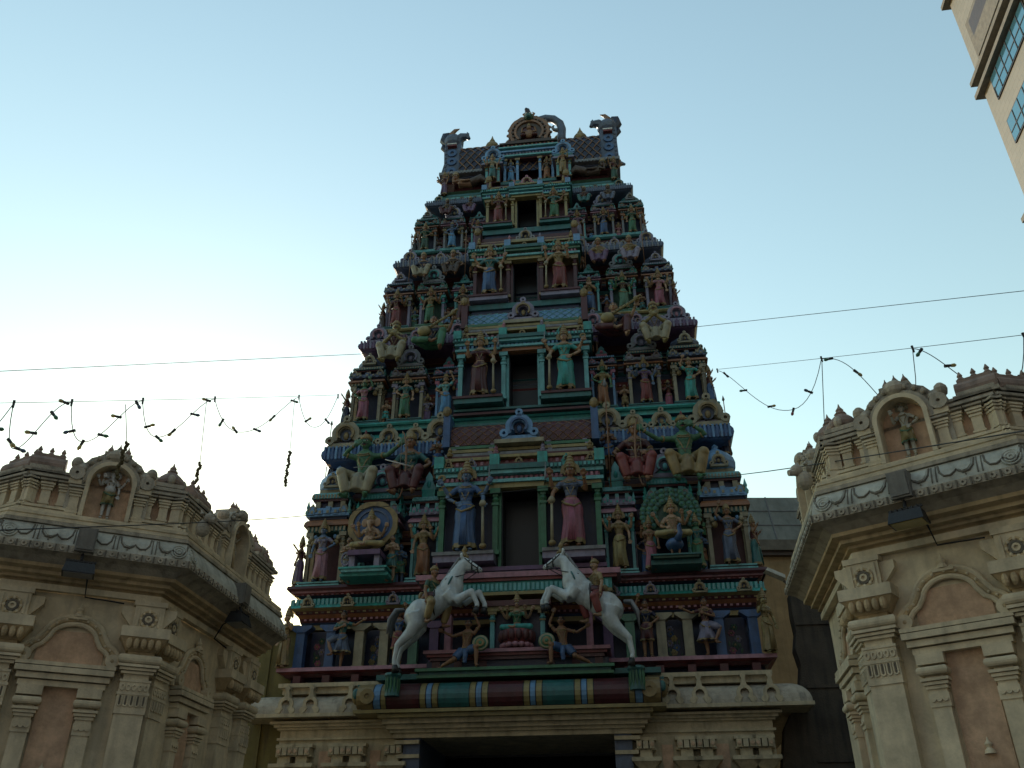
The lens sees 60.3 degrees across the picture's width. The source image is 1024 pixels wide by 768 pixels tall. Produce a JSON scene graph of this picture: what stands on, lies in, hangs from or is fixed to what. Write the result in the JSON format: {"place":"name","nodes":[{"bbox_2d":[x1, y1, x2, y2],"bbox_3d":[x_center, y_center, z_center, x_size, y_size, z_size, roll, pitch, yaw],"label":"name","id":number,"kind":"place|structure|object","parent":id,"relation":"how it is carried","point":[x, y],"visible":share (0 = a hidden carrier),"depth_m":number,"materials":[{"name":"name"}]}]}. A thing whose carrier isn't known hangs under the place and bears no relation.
{"place":"outdoors","nodes":[
{"label":"outdoors","id":0,"kind":"place"},
{"bbox_2d":[115,404,129,479],"bbox_3d":[-4.626,0.681,10.496,0.176,1.005,0.062,0,-30,0],"label":"hanging garland","id":1,"kind":"object","parent":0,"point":[122,456],"visible":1,"depth_m":10.38,"materials":[{"name":"black plant"}]},
{"bbox_2d":[0,0,1023,625],"label":"sky","id":2,"kind":"structure","parent":0,"point":[191,181],"materials":[{"name":"blue"}]},
{"bbox_2d":[747,497,801,767],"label":"background building","id":3,"kind":"structure","parent":0,"point":[779,525],"depth_m":24.84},
{"bbox_2d":[764,567,785,583],"bbox_3d":[4.553,3.245,14.789,0.693,0.284,0.261,9,-31,-14],"label":"arm floodlight","id":4,"kind":"object","parent":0,"point":[774,574],"visible":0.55,"depth_m":14.73,"materials":[{"name":"white metal"}]},
{"label":"ground","id":5,"kind":"structure","parent":0,"visible":0},
{"bbox_2d":[0,445,286,767],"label":"shrine","id":6,"kind":"object","parent":5,"relation":"on","point":[150,672],"visible":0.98,"depth_m":10.37,"materials":[{"name":"beige stone"}]},
{"bbox_2d":[61,526,123,603],"bbox_3d":[-4.760,2.085,10.174,0.720,0.710,0.499,13,-33,-21],"label":"floodlight","id":7,"kind":"object","parent":6,"relation":"attached to","point":[81,568],"visible":1,"depth_m":9.98,"materials":[{"name":"black metal"}]},
{"bbox_2d":[96,470,129,518],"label":"niche statue","id":8,"kind":"object","parent":6,"relation":"on","point":[109,493],"visible":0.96,"depth_m":10.78,"materials":[{"name":"beige stone"}]},
{"bbox_2d":[214,582,251,647],"bbox_3d":[-3.736,3.137,11.969,0.499,0.710,0.720,-4,-31,6],"label":"floodlight","id":9,"kind":"object","parent":6,"relation":"attached to","point":[237,618],"visible":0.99,"depth_m":11.78,"materials":[{"name":"black metal"}]},
{"bbox_2d":[243,625,299,767],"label":"boundary wall","id":10,"kind":"structure","parent":5,"relation":"on","point":[263,742],"depth_m":16.19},
{"bbox_2d":[249,108,814,767],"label":"gate tower","id":11,"kind":"structure","parent":5,"relation":"on","point":[681,698],"depth_m":17.61,"materials":[{"name":"multicoloured stone"}]},
{"bbox_2d":[0,394,338,452],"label":"string lights","id":12,"kind":"object","parent":11,"relation":"hanging from","point":[15,447],"visible":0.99,"depth_m":13.40,"materials":[{"name":"plastic"}]},
{"bbox_2d":[0,354,355,371],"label":"overhead wire","id":13,"kind":"object","parent":11,"relation":"attached to","point":[168,363],"visible":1,"depth_m":16.25,"materials":[{"name":"black metal"}]},
{"bbox_2d":[283,399,294,486],"bbox_3d":[-4.053,1.060,16.185,0.104,1.804,0.074,0,-30,0],"label":"hanging garland","id":14,"kind":"object","parent":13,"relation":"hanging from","point":[286,470],"visible":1,"depth_m":15.92,"materials":[{"name":"black plant"}]},
{"bbox_2d":[275,606,293,668],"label":"statue","id":15,"kind":"object","parent":11,"relation":"on","point":[282,660],"visible":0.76,"depth_m":16.49,"materials":[{"name":"beige stone"}]},
{"bbox_2d":[291,535,305,585],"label":"statue","id":16,"kind":"object","parent":11,"relation":"on","point":[299,568],"visible":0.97,"depth_m":17.69,"materials":[{"name":"stone"}]},
{"bbox_2d":[308,518,335,581],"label":"statue","id":17,"kind":"object","parent":11,"relation":"on","point":[319,573],"visible":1,"depth_m":17.64,"materials":[{"name":"pink stone"}]},
{"bbox_2d":[340,389,350,422],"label":"statue","id":18,"kind":"object","parent":11,"relation":"on","point":[346,407],"visible":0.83,"depth_m":20.32,"materials":[{"name":"blue stone"}]},
{"bbox_2d":[326,610,366,666],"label":"dancer statue","id":19,"kind":"object","parent":11,"relation":"on","point":[341,648],"visible":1,"depth_m":16.53,"materials":[{"name":"blue stone"}]},
{"bbox_2d":[354,376,373,420],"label":"statue","id":20,"kind":"object","parent":11,"relation":"on","point":[362,412],"visible":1,"depth_m":20.25,"materials":[{"name":"pink stone"}]},
{"bbox_2d":[338,501,398,583],"bbox_3d":[-2.802,3.054,17.416,1.020,1.647,0.691,-4,-31,6],"label":"seated statue","id":21,"kind":"object","parent":11,"relation":"on","point":[371,532],"visible":1,"depth_m":17.23,"materials":[{"name":"gold stone"}]},
{"bbox_2d":[340,537,355,583],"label":"statue","id":22,"kind":"object","parent":21,"relation":"attached to","point":[345,558],"visible":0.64,"depth_m":17.29,"materials":[{"name":"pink stone"}]},
{"bbox_2d":[384,535,399,581],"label":"statue","id":23,"kind":"object","parent":21,"relation":"attached to","point":[392,546],"visible":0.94,"depth_m":17.21,"materials":[{"name":"gold stone"}]},
{"bbox_2d":[336,430,412,498],"bbox_3d":[-2.838,1.668,18.560,1.674,1.768,0.823,-4,-31,6],"label":"seated statue","id":24,"kind":"object","parent":11,"relation":"on","point":[363,478],"visible":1,"depth_m":18.36,"materials":[{"name":"beige stone"}]},
{"bbox_2d":[376,318,406,362],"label":"seated statue","id":25,"kind":"object","parent":11,"relation":"on","point":[397,339],"visible":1,"depth_m":20.45,"materials":[{"name":"beige stone"}]},
{"bbox_2d":[386,602,407,664],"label":"dancer statue","id":26,"kind":"object","parent":11,"relation":"on","point":[399,623],"visible":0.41,"depth_m":16.49,"materials":[{"name":"brown stone"}]},
{"bbox_2d":[386,289,408,325],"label":"statue","id":27,"kind":"object","parent":11,"relation":"on","point":[396,310],"visible":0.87,"depth_m":22.25,"materials":[{"name":"pink stone"}]},
{"bbox_2d":[395,544,407,581],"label":"statue","id":28,"kind":"object","parent":11,"relation":"on","point":[400,568],"visible":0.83,"depth_m":17.58,"materials":[{"name":"green stone"}]},
{"bbox_2d":[396,372,414,417],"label":"statue","id":29,"kind":"object","parent":11,"relation":"on","point":[404,407],"visible":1,"depth_m":20.14,"materials":[{"name":"green stone"}]},
{"bbox_2d":[385,430,431,494],"bbox_3d":[-2.171,1.619,18.513,0.910,1.683,0.772,-4,-31,6],"label":"seated statue","id":30,"kind":"object","parent":11,"relation":"on","point":[410,476],"visible":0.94,"depth_m":18.19,"materials":[{"name":"red stone"}]},
{"bbox_2d":[408,235,431,281],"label":"seated statue","id":31,"kind":"object","parent":11,"relation":"on","point":[424,268],"visible":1,"depth_m":22.51,"materials":[{"name":"beige stone"}]},
{"bbox_2d":[408,513,438,576],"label":"statue","id":32,"kind":"object","parent":11,"relation":"on","point":[422,567],"visible":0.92,"depth_m":17.45,"materials":[{"name":"gold stone"}]},
{"bbox_2d":[418,222,431,249],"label":"statue","id":33,"kind":"object","parent":11,"relation":"on","point":[424,240],"visible":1,"depth_m":23.99,"materials":[{"name":"green stone"}]},
{"bbox_2d":[422,394,434,419],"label":"statue","id":34,"kind":"object","parent":11,"relation":"on","point":[427,411],"visible":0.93,"depth_m":20.26,"materials":[{"name":"purple stone"}]},
{"bbox_2d":[418,286,442,323],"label":"statue","id":35,"kind":"object","parent":11,"relation":"on","point":[429,309],"visible":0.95,"depth_m":22.14,"materials":[{"name":"green stone"}]},
{"bbox_2d":[411,308,457,350],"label":"seated statue","id":36,"kind":"object","parent":11,"relation":"on","point":[432,336],"visible":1,"depth_m":20.57,"materials":[{"name":"green stone"}]},
{"bbox_2d":[429,436,442,480],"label":"statue","id":37,"kind":"object","parent":11,"relation":"on","point":[437,447],"visible":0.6,"depth_m":18.98,"materials":[{"name":"stone"}]},
{"bbox_2d":[386,546,486,674],"bbox_3d":[-1.318,3.972,15.660,1.726,2.267,0.574,-4,-31,6],"label":"rearing horse","id":38,"kind":"object","parent":11,"relation":"on","point":[447,592],"visible":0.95,"depth_m":15.54},
{"bbox_2d":[424,563,451,627],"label":"rider statue","id":39,"kind":"object","parent":38,"relation":"attached to","point":[432,583],"visible":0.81,"depth_m":15.56,"materials":[{"name":"brown stone"}]},
{"bbox_2d":[437,172,448,196],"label":"statue","id":40,"kind":"object","parent":11,"relation":"on","point":[443,182],"visible":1,"depth_m":25.48,"materials":[{"name":"purple stone"}]},
{"bbox_2d":[435,370,454,412],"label":"statue","id":41,"kind":"object","parent":11,"relation":"on","point":[445,396],"visible":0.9,"depth_m":20.11,"materials":[{"name":"blue stone"}]},
{"bbox_2d":[439,198,454,215],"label":"seated statue","id":42,"kind":"object","parent":11,"relation":"on","point":[448,209],"visible":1,"depth_m":24.22,"materials":[{"name":"gold stone"}]},
{"bbox_2d":[445,220,457,247],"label":"statue","id":43,"kind":"object","parent":11,"relation":"on","point":[452,238],"visible":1,"depth_m":23.89,"materials":[{"name":"blue stone"}]},
{"bbox_2d":[441,230,466,276],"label":"seated statue","id":44,"kind":"object","parent":11,"relation":"on","point":[455,264],"visible":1,"depth_m":22.41,"materials":[{"name":"brown stone"}]},
{"bbox_2d":[453,284,469,320],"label":"statue","id":45,"kind":"object","parent":11,"relation":"on","point":[463,290],"visible":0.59,"depth_m":22.11,"materials":[{"name":"brown stone"}]},
{"bbox_2d":[438,612,488,667],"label":"warrior statue","id":46,"kind":"object","parent":11,"relation":"on","point":[479,642],"visible":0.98,"depth_m":15.39,"materials":[{"name":"blue stone"}]},
{"bbox_2d":[437,458,493,550],"bbox_3d":[-0.908,2.388,17.529,1.148,2.032,0.416,-7,-31,12],"label":"statue","id":47,"kind":"object","parent":11,"relation":"on","point":[464,526],"depth_m":17.36,"materials":[{"name":"blue stone"}]},
{"bbox_2d":[452,172,485,188],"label":"reclining statue","id":48,"kind":"object","parent":11,"relation":"on","point":[472,182],"visible":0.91,"depth_m":25.44,"materials":[{"name":"brown stone"}]},
{"bbox_2d":[462,196,476,213],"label":"seated statue","id":49,"kind":"object","parent":11,"relation":"on","point":[471,207],"visible":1,"depth_m":24.14,"materials":[{"name":"purple stone"}]},
{"bbox_2d":[465,330,498,394],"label":"statue","id":50,"kind":"object","parent":11,"relation":"on","point":[478,383],"depth_m":19.96,"materials":[{"name":"brown stone"}]},
{"bbox_2d":[471,244,506,293],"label":"statue","id":51,"kind":"object","parent":11,"relation":"attached to","point":[489,278],"depth_m":22.07,"materials":[{"name":"blue stone"}]},
{"bbox_2d":[483,154,500,180],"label":"statue","id":52,"kind":"object","parent":11,"relation":"on","point":[492,171],"visible":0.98,"depth_m":25.38,"materials":[{"name":"green stone"}]},
{"bbox_2d":[490,191,508,221],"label":"statue","id":53,"kind":"object","parent":11,"relation":"on","point":[498,210],"depth_m":23.90,"materials":[{"name":"red stone"}]},
{"bbox_2d":[505,159,515,181],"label":"statue","id":54,"kind":"object","parent":11,"relation":"on","point":[511,172],"visible":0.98,"depth_m":25.69,"materials":[{"name":"blue stone"}]},
{"bbox_2d":[498,591,535,647],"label":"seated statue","id":55,"kind":"object","parent":11,"relation":"on","point":[516,633],"visible":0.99,"depth_m":15.73,"materials":[{"name":"pink stone"}]},
{"bbox_2d":[541,156,551,177],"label":"statue","id":56,"kind":"object","parent":11,"relation":"on","point":[546,170],"visible":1,"depth_m":25.56,"materials":[{"name":"brown stone"}]},
{"bbox_2d":[541,187,565,216],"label":"statue","id":57,"kind":"object","parent":11,"relation":"on","point":[554,207],"depth_m":23.74,"materials":[{"name":"green stone"}]},
{"bbox_2d":[541,238,568,287],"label":"statue","id":58,"kind":"object","parent":11,"relation":"on","point":[559,274],"depth_m":21.86,"materials":[{"name":"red stone"}]},
{"bbox_2d":[557,147,567,174],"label":"statue","id":59,"kind":"object","parent":11,"relation":"on","point":[562,163],"visible":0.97,"depth_m":25.10,"materials":[{"name":"beige stone"}]},
{"bbox_2d":[541,324,586,389],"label":"statue","id":60,"kind":"object","parent":11,"relation":"on","point":[566,376],"depth_m":19.77,"materials":[{"name":"teal stone"}]},
{"bbox_2d":[538,608,591,663],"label":"warrior statue","id":61,"kind":"object","parent":11,"relation":"on","point":[562,646],"visible":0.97,"depth_m":15.23,"materials":[{"name":"brown stone"}]},
{"bbox_2d":[544,452,587,545],"bbox_3d":[1.077,2.224,17.250,0.869,2.032,0.554,-4,-31,6],"label":"statue","id":62,"kind":"object","parent":11,"relation":"on","point":[573,531],"depth_m":17.11,"materials":[{"name":"pink stone"}]},
{"bbox_2d":[577,186,591,202],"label":"seated statue","id":63,"kind":"object","parent":11,"relation":"on","point":[583,197],"visible":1,"depth_m":23.79,"materials":[{"name":"teal stone"}]},
{"bbox_2d":[570,158,606,177],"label":"reclining statue","id":64,"kind":"object","parent":11,"relation":"on","point":[585,171],"visible":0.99,"depth_m":25.05,"materials":[{"name":"brown stone"}]},
{"bbox_2d":[583,277,595,310],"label":"statue","id":65,"kind":"object","parent":11,"relation":"on","point":[589,287],"visible":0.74,"depth_m":21.61,"materials":[{"name":"blue stone"}]},
{"bbox_2d":[540,541,639,667],"bbox_3d":[1.335,3.796,15.360,1.726,2.267,0.574,-4,-31,6],"label":"rearing horse","id":66,"kind":"object","parent":11,"relation":"on","point":[579,588],"visible":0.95,"depth_m":15.26},
{"bbox_2d":[579,557,603,622],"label":"rider statue","id":67,"kind":"object","parent":66,"relation":"attached to","point":[596,577],"visible":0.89,"depth_m":15.27,"materials":[{"name":"brown stone"}]},
{"bbox_2d":[582,220,608,267],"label":"seated statue","id":68,"kind":"object","parent":11,"relation":"on","point":[599,254],"visible":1,"depth_m":21.98,"materials":[{"name":"purple stone"}]},
{"bbox_2d":[592,359,612,405],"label":"statue","id":69,"kind":"object","parent":11,"relation":"on","point":[602,374],"visible":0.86,"depth_m":19.69,"materials":[{"name":"brown stone"}]},
{"bbox_2d":[598,207,609,234],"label":"statue","id":70,"kind":"object","parent":11,"relation":"on","point":[603,226],"visible":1,"depth_m":23.44,"materials":[{"name":"blue stone"}]},
{"bbox_2d":[600,184,614,200],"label":"seated statue","id":71,"kind":"object","parent":11,"relation":"on","point":[607,194],"visible":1,"depth_m":23.71,"materials":[{"name":"grey stone"}]},
{"bbox_2d":[600,426,616,471],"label":"statue","id":72,"kind":"object","parent":11,"relation":"on","point":[611,448],"visible":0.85,"depth_m":18.51,"materials":[{"name":"blue stone"}]},
{"bbox_2d":[607,156,622,180],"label":"statue","id":73,"kind":"object","parent":11,"relation":"on","point":[614,175],"visible":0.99,"depth_m":24.98,"materials":[{"name":"green stone"}]},
{"bbox_2d":[601,503,633,568],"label":"statue","id":74,"kind":"object","parent":11,"relation":"on","point":[620,557],"visible":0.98,"depth_m":17.01,"materials":[{"name":"yellow stone"}]},
{"bbox_2d":[594,294,641,337],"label":"seated statue","id":75,"kind":"object","parent":11,"relation":"on","point":[611,324],"visible":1,"depth_m":20.09,"materials":[{"name":"brown stone"}]},
{"bbox_2d":[609,271,634,308],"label":"statue","id":76,"kind":"object","parent":11,"relation":"on","point":[623,292],"visible":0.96,"depth_m":21.62,"materials":[{"name":"teal stone"}]},
{"bbox_2d":[619,385,629,406],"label":"statue","id":77,"kind":"object","parent":11,"relation":"on","point":[624,391],"visible":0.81,"depth_m":19.72,"materials":[{"name":"yellow stone"}]},
{"bbox_2d":[602,378,656,486],"bbox_3d":[2.425,0.909,18.229,1.019,2.620,0.772,-4,-31,6],"label":"seated statue","id":78,"kind":"object","parent":11,"relation":"on","point":[630,465],"visible":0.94,"depth_m":17.70,"materials":[{"name":"red stone"}]},
{"bbox_2d":[619,215,644,262],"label":"seated statue","id":79,"kind":"object","parent":11,"relation":"on","point":[627,250],"visible":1,"depth_m":21.89,"materials":[{"name":"purple stone"}]},
{"bbox_2d":[626,204,637,231],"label":"statue","id":80,"kind":"object","parent":11,"relation":"on","point":[632,223],"visible":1,"depth_m":23.36,"materials":[{"name":"green stone"}]},
{"bbox_2d":[636,529,648,571],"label":"statue","id":81,"kind":"object","parent":11,"relation":"on","point":[643,542],"visible":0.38,"depth_m":17.05,"materials":[{"name":"blue stone"}]},
{"bbox_2d":[629,357,658,402],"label":"statue","id":82,"kind":"object","parent":11,"relation":"on","point":[646,390],"visible":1,"depth_m":19.58,"materials":[{"name":"multicoloured stone"}]},
{"bbox_2d":[635,593,658,656],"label":"dancer statue","id":83,"kind":"object","parent":11,"relation":"on","point":[646,629],"visible":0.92,"depth_m":15.90,"materials":[{"name":"brown stone"}]},
{"bbox_2d":[640,515,660,570],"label":"statue","id":84,"kind":"object","parent":11,"relation":"on","point":[650,545],"visible":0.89,"depth_m":16.67,"materials":[{"name":"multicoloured stone"}]},
{"bbox_2d":[639,299,671,343],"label":"seated statue","id":85,"kind":"object","parent":11,"relation":"on","point":[654,330],"visible":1,"depth_m":19.77,"materials":[{"name":"beige stone"}]},
{"bbox_2d":[645,268,668,305],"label":"statue","id":86,"kind":"object","parent":11,"relation":"on","point":[659,294],"visible":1,"depth_m":21.50,"materials":[{"name":"pink stone"}]},
{"bbox_2d":[626,411,708,485],"bbox_3d":[3.148,1.270,17.881,1.674,1.768,0.823,-4,-31,6],"label":"seated statue","id":87,"kind":"object","parent":11,"relation":"on","point":[684,460],"visible":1,"depth_m":17.65,"materials":[{"name":"multicoloured stone"}]},
{"bbox_2d":[663,380,673,403],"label":"statue","id":88,"kind":"object","parent":11,"relation":"on","point":[668,396],"visible":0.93,"depth_m":19.60,"materials":[{"name":"pink stone"}]},
{"bbox_2d":[639,487,701,572],"bbox_3d":[3.029,2.638,16.667,1.194,1.672,0.870,-4,-31,6],"label":"seated statue","id":89,"kind":"object","parent":11,"relation":"on","point":[670,511],"visible":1,"depth_m":16.73,"materials":[{"name":"green stone"}]},
{"bbox_2d":[679,354,700,399],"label":"statue","id":90,"kind":"object","parent":11,"relation":"on","point":[691,393],"visible":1,"depth_m":19.41,"materials":[{"name":"teal stone"}]},
{"bbox_2d":[687,513,706,568],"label":"statue","id":91,"kind":"object","parent":11,"relation":"on","point":[697,544],"visible":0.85,"depth_m":16.57,"materials":[{"name":"green stone"}]},
{"bbox_2d":[678,596,721,654],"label":"dancer statue","id":92,"kind":"object","parent":11,"relation":"on","point":[707,635],"visible":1,"depth_m":15.77,"materials":[{"name":"purple stone"}]},
{"bbox_2d":[706,365,716,400],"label":"statue","id":93,"kind":"object","parent":11,"relation":"on","point":[710,388],"visible":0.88,"depth_m":19.38,"materials":[{"name":"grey stone"}]},
{"bbox_2d":[714,500,742,564],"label":"statue","id":94,"kind":"object","parent":11,"relation":"on","point":[731,553],"visible":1,"depth_m":16.73,"materials":[{"name":"blue stone"}]},
{"bbox_2d":[748,513,763,566],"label":"statue","id":95,"kind":"object","parent":11,"relation":"on","point":[757,555],"visible":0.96,"depth_m":16.66,"materials":[{"name":"green stone"}]},
{"bbox_2d":[756,587,778,652],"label":"statue","id":96,"kind":"object","parent":11,"relation":"on","point":[768,634],"visible":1,"depth_m":15.54,"materials":[{"name":"beige stone"}]},
{"bbox_2d":[697,291,1020,326],"bbox_3d":[7.285,-1.492,16.521,0.012,3.710,9.335,24,-38,-35],"label":"overhead wire","id":97,"kind":"object","parent":11,"relation":"attached to","point":[865,308],"visible":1,"depth_m":17.01,"materials":[{"name":"black metal"}]},
{"bbox_2d":[716,332,1023,415],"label":"string lights","id":98,"kind":"object","parent":11,"relation":"hanging from","point":[861,375],"visible":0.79,"depth_m":14.35,"materials":[{"name":"plastic"}]},
{"bbox_2d":[780,595,855,767],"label":"grimy wall","id":99,"kind":"structure","parent":5,"relation":"on","point":[817,735],"depth_m":15.20,"materials":[{"name":"grey concrete"}]},
{"bbox_2d":[784,364,1023,767],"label":"shrine","id":100,"kind":"object","parent":5,"relation":"on","point":[927,633],"visible":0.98,"depth_m":8.64,"materials":[{"name":"beige stone"}]},
{"bbox_2d":[0,430,1023,530],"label":"overhead wire","id":101,"kind":"object","parent":100,"relation":"attached to","point":[516,490],"visible":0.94,"depth_m":10.10,"materials":[{"name":"black metal"}]},
{"bbox_2d":[888,402,918,457],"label":"niche statue","id":102,"kind":"object","parent":100,"relation":"on","point":[906,429],"visible":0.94,"depth_m":9.30,"materials":[{"name":"beige stone"}]},
{"bbox_2d":[885,469,984,545],"bbox_3d":[4.092,1.190,8.648,0.721,0.710,0.499,-22,-37,33],"label":"floodlight","id":103,"kind":"object","parent":100,"relation":"attached to","point":[899,483],"visible":1,"depth_m":8.63,"materials":[{"name":"black metal"}]},
{"bbox_2d":[941,0,1023,222],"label":"building","id":104,"kind":"structure","parent":5,"relation":"on","point":[992,32],"depth_m":45.80,"materials":[{"name":"beige concrete"}]},
{"bbox_2d":[990,0,1023,99],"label":"window","id":105,"kind":"structure","parent":104,"relation":"in","point":[1014,38],"depth_m":44.71,"materials":[{"name":"blue glass"}]},
{"bbox_2d":[1007,81,1023,142],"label":"window","id":106,"kind":"structure","parent":104,"relation":"in","point":[1015,121],"depth_m":44.33,"materials":[{"name":"blue glass"}]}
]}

